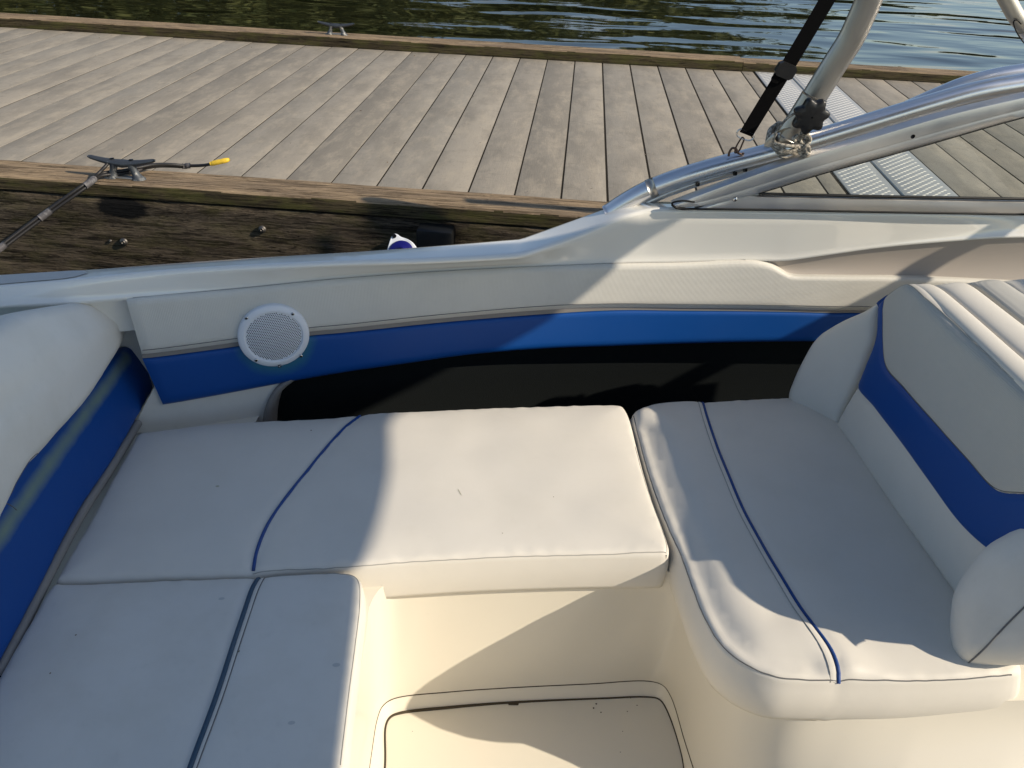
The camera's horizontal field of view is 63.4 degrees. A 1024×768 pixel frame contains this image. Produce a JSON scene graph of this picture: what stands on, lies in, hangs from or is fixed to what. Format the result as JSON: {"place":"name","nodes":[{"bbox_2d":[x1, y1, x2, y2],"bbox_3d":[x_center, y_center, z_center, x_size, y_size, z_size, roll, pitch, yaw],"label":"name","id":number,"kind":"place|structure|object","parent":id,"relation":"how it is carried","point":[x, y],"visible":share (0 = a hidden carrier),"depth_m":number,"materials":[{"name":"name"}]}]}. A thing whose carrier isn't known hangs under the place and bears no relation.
{"place":"outdoors","nodes":[
{"label":"outdoors","id":0,"kind":"place"},
{"bbox_2d":[0,0,1023,71],"bbox_3d":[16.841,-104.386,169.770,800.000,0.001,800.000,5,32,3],"label":"water","id":1,"kind":"structure","parent":0,"point":[974,35],"depth_m":8.30,"materials":[{"name":"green liquid"}]},
{"bbox_2d":[0,0,1023,767],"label":"motor boat","id":2,"kind":"object","parent":1,"relation":"on","point":[742,280],"visible":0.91,"depth_m":2.12,"materials":[{"name":"white plastic"}]},
{"bbox_2d":[0,303,151,676],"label":"aft backrest","id":3,"kind":"object","parent":2,"relation":"attached to","point":[75,385],"visible":0.94,"depth_m":1.71,"materials":[{"name":"blue leather"}]},
{"bbox_2d":[0,573,365,767],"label":"bench cushion","id":4,"kind":"object","parent":2,"relation":"on","point":[258,672],"visible":1,"depth_m":1.45,"materials":[{"name":"white leather"}]},
{"bbox_2d":[56,405,668,598],"bbox_3d":[-0.301,0.259,1.975,1.294,0.123,0.590,-1,32,-7],"label":"bench cushion","id":5,"kind":"object","parent":2,"relation":"on","point":[404,504],"visible":0.96,"depth_m":1.85,"materials":[{"name":"white leather"}]},
{"bbox_2d":[387,234,416,249],"bbox_3d":[-0.315,-0.183,2.453,0.102,0.555,0.153,5,32,3],"label":"fender","id":6,"kind":"object","parent":2,"relation":"hanging from","point":[397,241],"visible":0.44,"depth_m":2.29,"materials":[{"name":"white plastic"}]},
{"bbox_2d":[728,0,835,155],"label":"tie down strap","id":7,"kind":"object","parent":2,"relation":"hanging from","point":[785,69],"visible":1,"depth_m":1.97,"materials":[{"name":"black fabric"}]},
{"bbox_2d":[765,113,811,158],"bbox_3d":[0.703,-0.637,2.095,0.109,0.135,0.131,5,32,3],"label":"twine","id":8,"kind":"object","parent":2,"relation":"attached to","point":[805,141],"visible":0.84,"depth_m":2.09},
{"bbox_2d":[630,279,1023,720],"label":"lounge seat","id":9,"kind":"object","parent":2,"relation":"on","point":[842,525],"visible":1,"depth_m":1.76,"materials":[{"name":"white leather"}]},
{"bbox_2d":[0,13,1023,274],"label":"dock","id":10,"kind":"object","parent":1,"relation":"on","point":[324,143],"visible":0.42,"depth_m":3.39,"materials":[{"name":"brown wood"}]},
{"bbox_2d":[87,155,155,180],"bbox_3d":[-1.229,-0.684,2.621,0.220,0.069,0.037,5,32,3],"label":"mooring cleat","id":11,"kind":"object","parent":10,"relation":"on","point":[115,164],"visible":0.98,"depth_m":2.61,"materials":[{"name":"paint"}]},
{"bbox_2d":[0,158,229,252],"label":"mooring line","id":12,"kind":"object","parent":11,"relation":"attached to","point":[50,210],"visible":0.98,"depth_m":2.52,"materials":[{"name":"black fabric"}]},
{"bbox_2d":[317,21,353,35],"bbox_3d":[-1.032,-2.090,4.871,0.220,0.069,0.037,5,32,3],"label":"mooring cleat","id":13,"kind":"object","parent":10,"relation":"on","point":[340,26],"visible":1,"depth_m":4.86,"materials":[{"name":"paint"}]}
]}

